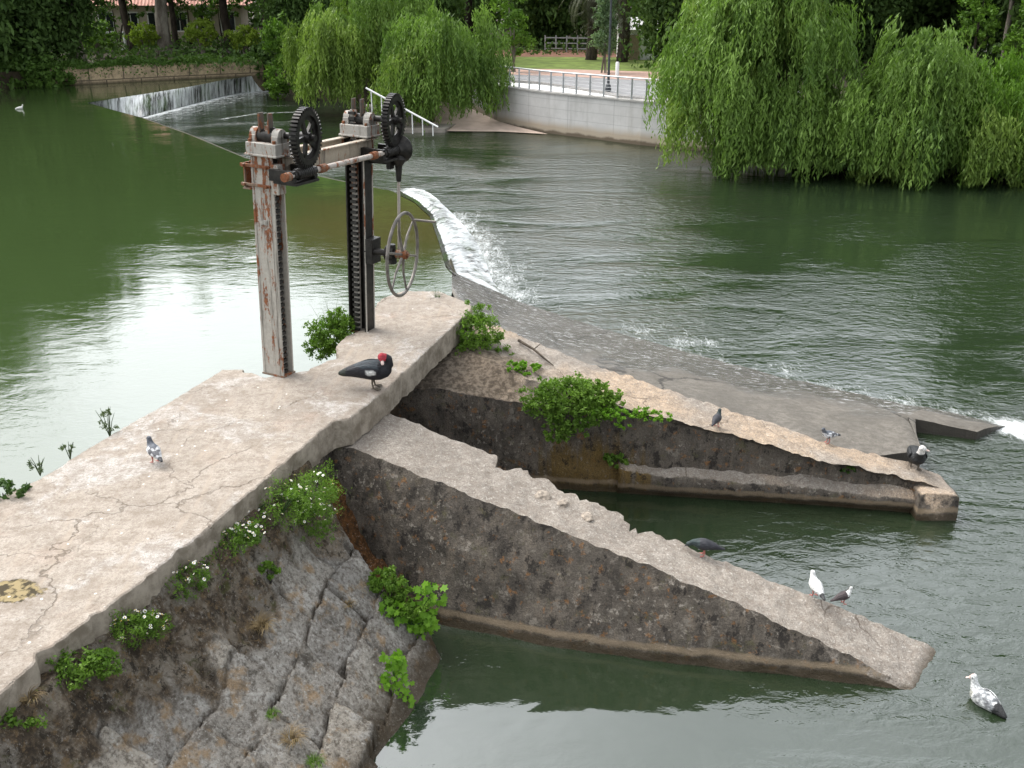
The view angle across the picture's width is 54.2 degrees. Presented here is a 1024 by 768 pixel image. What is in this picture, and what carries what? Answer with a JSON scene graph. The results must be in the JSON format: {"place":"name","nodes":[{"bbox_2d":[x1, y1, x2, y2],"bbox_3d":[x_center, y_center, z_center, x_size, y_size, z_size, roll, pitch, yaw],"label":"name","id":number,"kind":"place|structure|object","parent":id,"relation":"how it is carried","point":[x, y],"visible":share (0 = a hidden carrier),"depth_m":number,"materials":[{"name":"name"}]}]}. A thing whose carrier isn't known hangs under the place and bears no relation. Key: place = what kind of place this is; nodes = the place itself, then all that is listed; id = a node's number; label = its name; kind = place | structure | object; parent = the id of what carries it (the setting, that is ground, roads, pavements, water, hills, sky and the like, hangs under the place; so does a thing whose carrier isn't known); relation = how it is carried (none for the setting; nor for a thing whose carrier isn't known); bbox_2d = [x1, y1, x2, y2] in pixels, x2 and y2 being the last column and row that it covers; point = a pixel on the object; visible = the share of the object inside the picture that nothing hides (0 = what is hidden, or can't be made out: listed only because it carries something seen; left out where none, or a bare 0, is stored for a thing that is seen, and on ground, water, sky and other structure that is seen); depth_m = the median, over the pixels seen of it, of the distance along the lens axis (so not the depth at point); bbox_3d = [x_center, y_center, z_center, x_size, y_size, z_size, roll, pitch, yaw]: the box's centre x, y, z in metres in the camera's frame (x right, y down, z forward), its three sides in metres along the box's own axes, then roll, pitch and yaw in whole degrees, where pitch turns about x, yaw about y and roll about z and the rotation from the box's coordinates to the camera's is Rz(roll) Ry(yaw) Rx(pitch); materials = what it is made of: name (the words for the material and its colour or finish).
{"place":"outdoors","nodes":[
{"label":"outdoors","id":0,"kind":"place"},
{"bbox_2d":[0,1,275,89],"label":"bank","id":1,"kind":"structure","parent":0,"point":[15,75],"depth_m":61.90,"materials":[{"name":"plant"}]},
{"bbox_2d":[0,0,51,91],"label":"dense tree","id":2,"kind":"object","parent":1,"relation":"on","point":[5,31],"visible":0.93,"depth_m":52.52,"materials":[{"name":"green plant"}]},
{"bbox_2d":[0,57,61,88],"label":"bank bush","id":3,"kind":"object","parent":1,"relation":"on","point":[30,67],"visible":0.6,"depth_m":54.71,"materials":[{"name":"green plant"}]},
{"bbox_2d":[0,0,75,70],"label":"dense tree","id":4,"kind":"object","parent":1,"relation":"on","point":[22,17],"visible":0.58,"depth_m":54.72,"materials":[{"name":"green plant"}]},
{"bbox_2d":[0,47,76,87],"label":"bank bush","id":5,"kind":"object","parent":1,"relation":"on","point":[48,81],"visible":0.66,"depth_m":55.07,"materials":[{"name":"green plant"}]},
{"bbox_2d":[5,0,123,60],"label":"dense tree","id":6,"kind":"object","parent":1,"relation":"on","point":[66,30],"visible":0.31,"depth_m":57.07,"materials":[{"name":"green plant"}]},
{"bbox_2d":[80,19,117,57],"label":"dome shrub","id":7,"kind":"object","parent":1,"relation":"on","point":[109,37],"visible":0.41,"depth_m":63.09,"materials":[{"name":"green plant"}]},
{"bbox_2d":[85,0,148,47],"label":"tree","id":8,"kind":"object","parent":1,"relation":"on","point":[141,14],"visible":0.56,"depth_m":70.84,"materials":[{"name":"green plant"}]},
{"bbox_2d":[118,0,136,50],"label":"broadleaf tree","id":9,"kind":"object","parent":1,"relation":"on","point":[124,14],"visible":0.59,"depth_m":68.69,"materials":[{"name":"brown plant"}]},
{"bbox_2d":[123,21,160,53],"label":"dome shrub","id":10,"kind":"object","parent":1,"relation":"on","point":[141,38],"visible":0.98,"depth_m":65.41,"materials":[{"name":"green plant"}]},
{"bbox_2d":[50,60,264,91],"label":"river wall","id":11,"kind":"structure","parent":1,"relation":"on","point":[128,76],"depth_m":58.78,"materials":[{"name":"stone"}]},
{"bbox_2d":[38,52,273,79],"bbox_3d":[-20.473,-18.859,58.967,14.161,1.143,3.923,-13,26,-29],"label":"ivy","id":12,"kind":"object","parent":11,"relation":"attached to","point":[124,61],"visible":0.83,"depth_m":58.16,"materials":[{"name":"green plant"}]},
{"bbox_2d":[155,0,173,54],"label":"broadleaf tree","id":13,"kind":"object","parent":1,"relation":"on","point":[162,24],"visible":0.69,"depth_m":65.13,"materials":[{"name":"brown plant"}]},
{"bbox_2d":[47,30,282,66],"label":"undergrowth","id":14,"kind":"object","parent":1,"relation":"on","point":[187,49],"visible":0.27,"depth_m":62.35,"materials":[{"name":"green plant"}]},
{"bbox_2d":[91,0,251,42],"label":"house","id":15,"kind":"structure","parent":1,"relation":"on","point":[234,21],"depth_m":77.53,"materials":[{"name":"white tile"}]},
{"bbox_2d":[167,0,179,49],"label":"broadleaf tree","id":16,"kind":"object","parent":1,"relation":"on","point":[170,4],"visible":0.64,"depth_m":69.92,"materials":[{"name":"brown plant"}]},
{"bbox_2d":[150,0,218,48],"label":"tree","id":17,"kind":"object","parent":1,"relation":"on","point":[203,6],"visible":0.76,"depth_m":70.85,"materials":[{"name":"green plant"}]},
{"bbox_2d":[183,17,218,53],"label":"dome shrub","id":18,"kind":"object","parent":1,"relation":"on","point":[191,32],"visible":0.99,"depth_m":63.68,"materials":[{"name":"green plant"}]},
{"bbox_2d":[191,0,249,46],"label":"tree","id":19,"kind":"object","parent":1,"relation":"on","point":[210,12],"visible":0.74,"depth_m":72.70,"materials":[{"name":"green plant"}]},
{"bbox_2d":[218,0,250,48],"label":"broadleaf tree","id":20,"kind":"object","parent":1,"relation":"on","point":[224,18],"visible":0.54,"depth_m":70.72,"materials":[{"name":"brown plant"}]},
{"bbox_2d":[222,24,261,53],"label":"dome shrub","id":21,"kind":"object","parent":1,"relation":"on","point":[243,38],"visible":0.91,"depth_m":62.20,"materials":[{"name":"green plant"}]},
{"bbox_2d":[250,40,273,82],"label":"bank bush","id":22,"kind":"object","parent":1,"relation":"on","point":[255,46],"visible":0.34,"depth_m":61.18,"materials":[{"name":"green plant"}]},
{"bbox_2d":[89,76,265,116],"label":"waterfall","id":23,"kind":"structure","parent":0,"point":[142,105],"depth_m":53.88,"materials":[{"name":"liquid"}]},
{"bbox_2d":[0,77,451,495],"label":"pond water","id":24,"kind":"structure","parent":0,"point":[129,292],"depth_m":21.33,"materials":[{"name":"liquid"}]},
{"bbox_2d":[365,104,455,132],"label":"quay","id":25,"kind":"structure","parent":0,"point":[441,128],"depth_m":46.19,"materials":[{"name":"concrete"}]},
{"bbox_2d":[278,0,442,109],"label":"willow tree","id":26,"kind":"object","parent":25,"relation":"on","point":[342,50],"visible":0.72,"depth_m":48.38,"materials":[{"name":"green plant"}]},
{"bbox_2d":[366,0,514,131],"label":"willow tree","id":27,"kind":"object","parent":25,"relation":"on","point":[429,62],"visible":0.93,"depth_m":45.50,"materials":[{"name":"green plant"}]},
{"bbox_2d":[432,102,545,133],"bbox_3d":[-2.311,-12.615,47.215,3.570,0.820,8.818,-14,26,-31],"label":"ramp","id":28,"kind":"object","parent":25,"relation":"on","point":[474,121],"visible":0.64,"depth_m":47.13,"materials":[{"name":"concrete"}]},
{"bbox_2d":[495,50,615,56],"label":"earth bed","id":29,"kind":"object","parent":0,"point":[565,54],"depth_m":67.06,"materials":[{"name":"soil"}]},
{"bbox_2d":[544,35,599,52],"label":"park fence","id":30,"kind":"object","parent":29,"relation":"on","point":[556,43],"visible":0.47,"depth_m":69.01,"materials":[{"name":"wood"}]},
{"bbox_2d":[511,82,653,100],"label":"paving","id":31,"kind":"structure","parent":0,"point":[535,86],"depth_m":46.55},
{"bbox_2d":[142,91,1023,767],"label":"river water","id":32,"kind":"structure","parent":0,"point":[884,289],"depth_m":17.80,"materials":[{"name":"green liquid"}]},
{"bbox_2d":[0,291,472,721],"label":"sluice walkway","id":33,"kind":"structure","parent":32,"relation":"in","point":[91,537],"depth_m":9.82,"materials":[{"name":"concrete"}]},
{"bbox_2d":[0,478,32,498],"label":"edge plant","id":34,"kind":"object","parent":33,"relation":"on","point":[8,485],"visible":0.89,"depth_m":9.52,"materials":[{"name":"green plant"}]},
{"bbox_2d":[95,407,118,435],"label":"weed","id":35,"kind":"object","parent":33,"relation":"on","point":[108,418],"visible":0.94,"depth_m":10.87,"materials":[{"name":"green plant"}]},
{"bbox_2d":[109,606,173,648],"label":"daisy clump","id":36,"kind":"object","parent":33,"relation":"attached to","point":[149,618],"visible":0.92,"depth_m":8.05,"materials":[{"name":"green plant"}]},
{"bbox_2d":[146,436,162,462],"bbox_3d":[-3.619,0.689,10.135,0.130,0.257,0.370,-16,27,-35],"label":"pigeon","id":37,"kind":"object","parent":33,"relation":"on","point":[153,449],"visible":1,"depth_m":10.10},
{"bbox_2d":[164,560,211,600],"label":"daisy clump","id":38,"kind":"object","parent":33,"relation":"attached to","point":[201,581],"visible":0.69,"depth_m":8.68,"materials":[{"name":"green plant"}]},
{"bbox_2d":[35,457,343,706],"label":"edge weeds","id":39,"kind":"object","parent":33,"relation":"attached to","point":[315,471],"visible":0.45,"depth_m":10.25,"materials":[{"name":"green plant"}]},
{"bbox_2d":[218,520,265,557],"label":"daisy clump","id":40,"kind":"object","parent":33,"relation":"on","point":[255,534],"visible":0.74,"depth_m":9.31,"materials":[{"name":"green plant"}]},
{"bbox_2d":[245,469,351,547],"bbox_3d":[-2.278,1.260,10.056,1.448,0.832,0.779,-9,24,-21],"label":"daisy clump","id":41,"kind":"object","parent":33,"relation":"hanging from","point":[307,505],"visible":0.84,"depth_m":10.06,"materials":[{"name":"green plant"}]},
{"bbox_2d":[301,305,357,362],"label":"bush","id":42,"kind":"object","parent":33,"relation":"on","point":[319,340],"visible":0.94,"depth_m":13.90,"materials":[{"name":"green plant"}]},
{"bbox_2d":[240,93,435,377],"bbox_3d":[-2.172,-1.959,12.727,1.096,3.283,2.801,13,26,29],"label":"sluice hoist","id":43,"kind":"object","parent":33,"relation":"on","point":[276,164],"visible":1,"depth_m":12.35,"materials":[{"name":"white metal"}]},
{"bbox_2d":[338,353,392,390],"bbox_3d":[-1.750,-0.175,11.967,0.672,0.467,0.291,2,22,4],"label":"duck","id":44,"kind":"object","parent":33,"relation":"on","point":[379,368],"visible":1,"depth_m":11.87},
{"bbox_2d":[122,112,455,272],"bbox_3d":[-9.548,-7.575,35.639,3.738,1.496,36.009,-14,26,-30],"label":"weir","id":45,"kind":"object","parent":32,"relation":"in","point":[451,264],"visible":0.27,"depth_m":30.77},
{"bbox_2d":[396,188,499,292],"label":"waterfall","id":46,"kind":"structure","parent":45,"relation":"on","point":[459,247],"depth_m":24.46,"materials":[{"name":"liquid"}]},
{"bbox_2d":[327,414,935,689],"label":"sluice pier","id":47,"kind":"structure","parent":32,"relation":"in","point":[502,553],"depth_m":10.63,"materials":[{"name":"concrete"}]},
{"bbox_2d":[685,538,724,557],"bbox_3d":[2.083,1.767,10.815,0.442,0.206,0.139,3,22,7],"label":"pigeon","id":48,"kind":"object","parent":47,"relation":"on","point":[703,544],"visible":1,"depth_m":10.76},
{"bbox_2d":[809,570,825,600],"bbox_3d":[3.218,2.144,10.539,0.130,0.257,0.370,-4,23,-9],"label":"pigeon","id":49,"kind":"object","parent":47,"relation":"on","point":[816,585],"visible":1,"depth_m":10.52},
{"bbox_2d":[830,586,853,604],"bbox_3d":[3.447,2.216,10.447,0.281,0.195,0.098,-8,23,-18],"label":"pigeon","id":50,"kind":"object","parent":47,"relation":"on","point":[843,595],"visible":1,"depth_m":10.42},
{"bbox_2d":[398,318,958,520],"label":"sluice pier","id":51,"kind":"structure","parent":32,"relation":"in","point":[470,397],"depth_m":13.57,"materials":[{"name":"concrete"}]},
{"bbox_2d":[454,300,514,356],"bbox_3d":[-0.488,-0.663,14.576,1.088,1.100,0.819,-11,25,-26],"label":"pier shrub","id":52,"kind":"object","parent":51,"relation":"on","point":[481,340],"visible":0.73,"depth_m":14.44,"materials":[{"name":"green plant"}]},
{"bbox_2d":[506,359,541,375],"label":"pier shrub","id":53,"kind":"object","parent":51,"relation":"on","point":[523,365],"visible":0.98,"depth_m":13.83,"materials":[{"name":"green plant"}]},
{"bbox_2d":[515,370,626,443],"bbox_3d":[0.779,0.302,13.296,1.486,0.940,0.795,0,22,0],"label":"pier shrub","id":54,"kind":"object","parent":51,"relation":"on","point":[582,393],"visible":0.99,"depth_m":13.13,"materials":[{"name":"green plant"}]},
{"bbox_2d":[602,452,629,468],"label":"pier shrub","id":55,"kind":"object","parent":51,"relation":"on","point":[609,458],"visible":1,"depth_m":13.56,"materials":[{"name":"green plant"}]},
{"bbox_2d":[584,405,672,429],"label":"pier shrub","id":56,"kind":"object","parent":51,"relation":"on","point":[615,414],"visible":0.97,"depth_m":13.07,"materials":[{"name":"green plant"}]},
{"bbox_2d":[907,445,929,470],"bbox_3d":[5.434,0.913,13.460,0.243,0.434,0.601,3,22,7],"label":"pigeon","id":57,"kind":"object","parent":51,"relation":"on","point":[917,455],"visible":1,"depth_m":13.28,"materials":[{"name":"grey"}]},
{"bbox_2d":[452,272,1004,466],"bbox_3d":[2.155,-0.102,16.971,10.743,1.363,4.482,15,27,33],"label":"weir apron","id":58,"kind":"object","parent":32,"relation":"in","point":[866,424],"visible":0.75,"depth_m":16.42,"materials":[{"name":"concrete"}]},
{"bbox_2d":[966,674,1006,718],"bbox_3d":[4.629,3.038,9.736,0.206,0.272,0.461,-11,25,-26],"label":"gull","id":59,"kind":"object","parent":32,"relation":"on","point":[985,698],"visible":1,"depth_m":9.71,"materials":[{"name":"white"}]},
{"bbox_2d":[496,57,671,71],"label":"lawn","id":60,"kind":"structure","parent":0,"point":[580,63],"depth_m":60.22,"materials":[{"name":"green plant"}]},
{"bbox_2d":[558,0,616,59],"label":"tree","id":61,"kind":"object","parent":60,"relation":"on","point":[591,52],"visible":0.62,"depth_m":61.89,"materials":[{"name":"green plant"}]},
{"bbox_2d":[583,0,640,61],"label":"tree","id":62,"kind":"object","parent":60,"relation":"on","point":[623,24],"visible":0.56,"depth_m":60.51,"materials":[{"name":"green plant"}]},
{"bbox_2d":[616,17,660,59],"bbox_3d":[8.056,-21.926,63.388,3.000,2.500,2.300,0,22,0],"label":"hut","id":63,"kind":"object","parent":60,"relation":"on","point":[635,41],"visible":0.2,"depth_m":62.67,"materials":[{"name":"white paint"}]},
{"bbox_2d":[628,35,639,59],"bbox_3d":[7.656,-21.078,62.633,0.700,1.500,0.050,0,22,0],"label":"door","id":64,"kind":"structure","parent":63,"relation":"in","point":[635,41],"depth_m":62.63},
{"bbox_2d":[507,69,670,80],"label":"path","id":65,"kind":"structure","parent":0,"point":[640,74],"depth_m":54.10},
{"bbox_2d":[512,75,709,96],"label":"road","id":66,"kind":"structure","parent":0,"point":[582,83],"depth_m":49.57,"materials":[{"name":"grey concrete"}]},
{"bbox_2d":[496,79,667,100],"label":"kerb","id":67,"kind":"structure","parent":66,"relation":"on","point":[584,89],"depth_m":45.80,"materials":[{"name":"concrete"}]},
{"bbox_2d":[605,0,611,91],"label":"lamp post","id":68,"kind":"object","parent":66,"relation":"on","point":[609,54],"visible":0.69,"depth_m":44.87,"materials":[{"name":"metal"}]},
{"bbox_2d":[265,7,1012,174],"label":"bank","id":69,"kind":"structure","parent":0,"point":[359,95],"depth_m":57.42,"materials":[{"name":"soil"}]},
{"bbox_2d":[258,11,305,99],"bbox_3d":[-13.096,-18.634,57.092,2.811,4.953,2.605,-13,25,-28],"label":"bank bush","id":70,"kind":"object","parent":69,"relation":"on","point":[276,86],"visible":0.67,"depth_m":56.80,"materials":[{"name":"green plant"}]},
{"bbox_2d":[240,0,366,59],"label":"dense tree","id":71,"kind":"object","parent":69,"relation":"on","point":[295,11],"visible":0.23,"depth_m":58.69,"materials":[{"name":"green plant"}]},
{"bbox_2d":[365,87,437,135],"bbox_3d":[-4.849,-11.996,44.032,3.562,1.939,0.084,9,24,21],"label":"stair railing","id":72,"kind":"object","parent":69,"relation":"on","point":[407,110],"visible":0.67,"depth_m":43.93,"materials":[{"name":"metal"}]},
{"bbox_2d":[380,0,478,44],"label":"dense tree","id":73,"kind":"object","parent":69,"relation":"on","point":[450,5],"visible":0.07,"depth_m":61.79,"materials":[{"name":"green plant"}]},
{"bbox_2d":[465,0,473,37],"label":"broadleaf tree","id":74,"kind":"object","parent":69,"relation":"on","point":[469,22],"visible":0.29,"depth_m":81.54,"materials":[{"name":"brown plant"}]},
{"bbox_2d":[489,0,536,71],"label":"young tree","id":75,"kind":"object","parent":69,"relation":"on","point":[516,15],"visible":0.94,"depth_m":54.03,"materials":[{"name":"green plant"}]},
{"bbox_2d":[468,0,584,47],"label":"dense tree","id":76,"kind":"object","parent":69,"relation":"on","point":[539,13],"visible":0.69,"depth_m":72.60,"materials":[{"name":"green plant"}]},
{"bbox_2d":[88,0,978,29],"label":"wood","id":77,"kind":"object","parent":69,"relation":"on","point":[252,6],"visible":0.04,"depth_m":100.83,"materials":[{"name":"green plant"}]},
{"bbox_2d":[545,0,617,41],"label":"dense tree","id":78,"kind":"object","parent":69,"relation":"on","point":[572,26],"visible":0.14,"depth_m":78.11,"materials":[{"name":"green plant"}]},
{"bbox_2d":[472,85,714,151],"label":"embankment wall","id":79,"kind":"structure","parent":69,"relation":"on","point":[608,118],"depth_m":43.75,"materials":[{"name":"concrete"}]},
{"bbox_2d":[500,66,662,100],"bbox_3d":[4.869,-12.605,42.407,15.303,0.895,0.901,19,29,38],"label":"railing","id":80,"kind":"object","parent":79,"relation":"on","point":[589,82],"visible":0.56,"depth_m":43.55,"materials":[{"name":"metal"}]},
{"bbox_2d":[587,0,624,72],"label":"slim poplar","id":81,"kind":"object","parent":69,"relation":"on","point":[602,13],"visible":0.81,"depth_m":53.45,"materials":[{"name":"green plant"}]},
{"bbox_2d":[616,0,687,68],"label":"dense tree","id":82,"kind":"object","parent":69,"relation":"on","point":[651,19],"visible":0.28,"depth_m":55.35,"materials":[{"name":"green plant"}]},
{"bbox_2d":[462,31,994,58],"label":"undergrowth","id":83,"kind":"object","parent":69,"relation":"on","point":[563,45],"visible":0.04,"depth_m":69.66,"materials":[{"name":"green plant"}]},
{"bbox_2d":[642,0,876,182],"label":"willow tree","id":84,"kind":"object","parent":69,"relation":"on","point":[735,66],"visible":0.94,"depth_m":34.12,"materials":[{"name":"green plant"}]},
{"bbox_2d":[821,0,918,66],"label":"dense tree","id":85,"kind":"object","parent":69,"relation":"on","point":[881,11],"visible":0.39,"depth_m":55.19,"materials":[{"name":"green plant"}]},
{"bbox_2d":[856,0,957,61],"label":"dense tree","id":86,"kind":"object","parent":69,"relation":"on","point":[922,14],"visible":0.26,"depth_m":58.21,"materials":[{"name":"green plant"}]},
{"bbox_2d":[801,14,1023,190],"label":"willow tree","id":87,"kind":"object","parent":69,"relation":"on","point":[923,115],"visible":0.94,"depth_m":33.22,"materials":[{"name":"green plant"}]},
{"bbox_2d":[922,0,1000,59],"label":"dense tree","id":88,"kind":"object","parent":69,"relation":"on","point":[945,17],"visible":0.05,"depth_m":61.33,"materials":[{"name":"green plant"}]},
{"bbox_2d":[949,0,1006,59],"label":"sapling","id":89,"kind":"object","parent":69,"relation":"on","point":[989,24],"visible":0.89,"depth_m":47.71,"materials":[{"name":"green plant"}]},
{"bbox_2d":[946,0,1018,67],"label":"dense tree","id":90,"kind":"object","parent":69,"relation":"on","point":[999,33],"visible":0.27,"depth_m":57.26,"materials":[{"name":"green plant"}]},
{"bbox_2d":[986,0,1023,73],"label":"dense tree","id":91,"kind":"object","parent":69,"relation":"on","point":[1014,11],"visible":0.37,"depth_m":49.73,"materials":[{"name":"green plant"}]},
{"bbox_2d":[997,0,1014,76],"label":"broadleaf tree","id":92,"kind":"object","parent":69,"relation":"on","point":[1008,19],"visible":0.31,"depth_m":50.74,"materials":[{"name":"brown plant"}]},
{"bbox_2d":[992,0,1023,80],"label":"sapling","id":93,"kind":"object","parent":69,"relation":"on","point":[1007,43],"visible":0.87,"depth_m":46.45,"materials":[{"name":"green plant"}]},
{"label":"ground","id":94,"kind":"structure","parent":0,"visible":0},
{"bbox_2d":[0,460,440,767],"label":"stone revetment","id":95,"kind":"object","parent":94,"relation":"on","point":[208,681],"visible":0.62,"depth_m":8.82,"materials":[{"name":"stone"}]},
{"bbox_2d":[0,706,47,731],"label":"edge plant","id":96,"kind":"object","parent":95,"relation":"on","point":[32,721],"visible":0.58,"depth_m":7.02,"materials":[{"name":"green plant"}]},
{"bbox_2d":[45,645,125,690],"bbox_3d":[-3.320,2.130,7.628,0.513,0.387,0.564,17,28,36],"label":"edge plant","id":97,"kind":"object","parent":95,"relation":"on","point":[91,660],"visible":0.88,"depth_m":7.54,"materials":[{"name":"green plant"}]},
{"bbox_2d":[247,609,278,635],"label":"grass tuft","id":98,"kind":"object","parent":95,"relation":"on","point":[259,619],"visible":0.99,"depth_m":9.17,"materials":[{"name":"plant"}]},
{"bbox_2d":[257,560,280,580],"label":"edge plant","id":99,"kind":"object","parent":95,"relation":"on","point":[266,565],"visible":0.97,"depth_m":9.47,"materials":[{"name":"green plant"}]},
{"bbox_2d":[278,717,310,753],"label":"grass tuft","id":100,"kind":"object","parent":95,"relation":"on","point":[294,741],"visible":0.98,"depth_m":8.61,"materials":[{"name":"plant"}]},
{"bbox_2d":[304,751,327,767],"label":"grass tuft","id":101,"kind":"object","parent":95,"relation":"on","point":[311,761],"visible":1,"depth_m":8.58,"materials":[{"name":"green plant"}]},
{"bbox_2d":[379,648,415,707],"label":"vine","id":102,"kind":"object","parent":95,"relation":"attached to","point":[398,661],"visible":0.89,"depth_m":9.64,"materials":[{"name":"green plant"}]},
{"bbox_2d":[366,565,429,624],"bbox_3d":[-1.215,2.229,10.438,0.717,0.614,0.434,20,29,40],"label":"edge plant","id":103,"kind":"object","parent":95,"relation":"on","point":[375,583],"visible":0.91,"depth_m":10.36,"materials":[{"name":"green plant"}]},
{"bbox_2d":[378,580,447,639],"bbox_3d":[-1.027,2.430,10.425,0.761,0.770,0.277,-5,23,-13],"label":"vine","id":104,"kind":"object","parent":95,"relation":"attached to","point":[428,620],"visible":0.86,"depth_m":10.39,"materials":[{"name":"green plant"}]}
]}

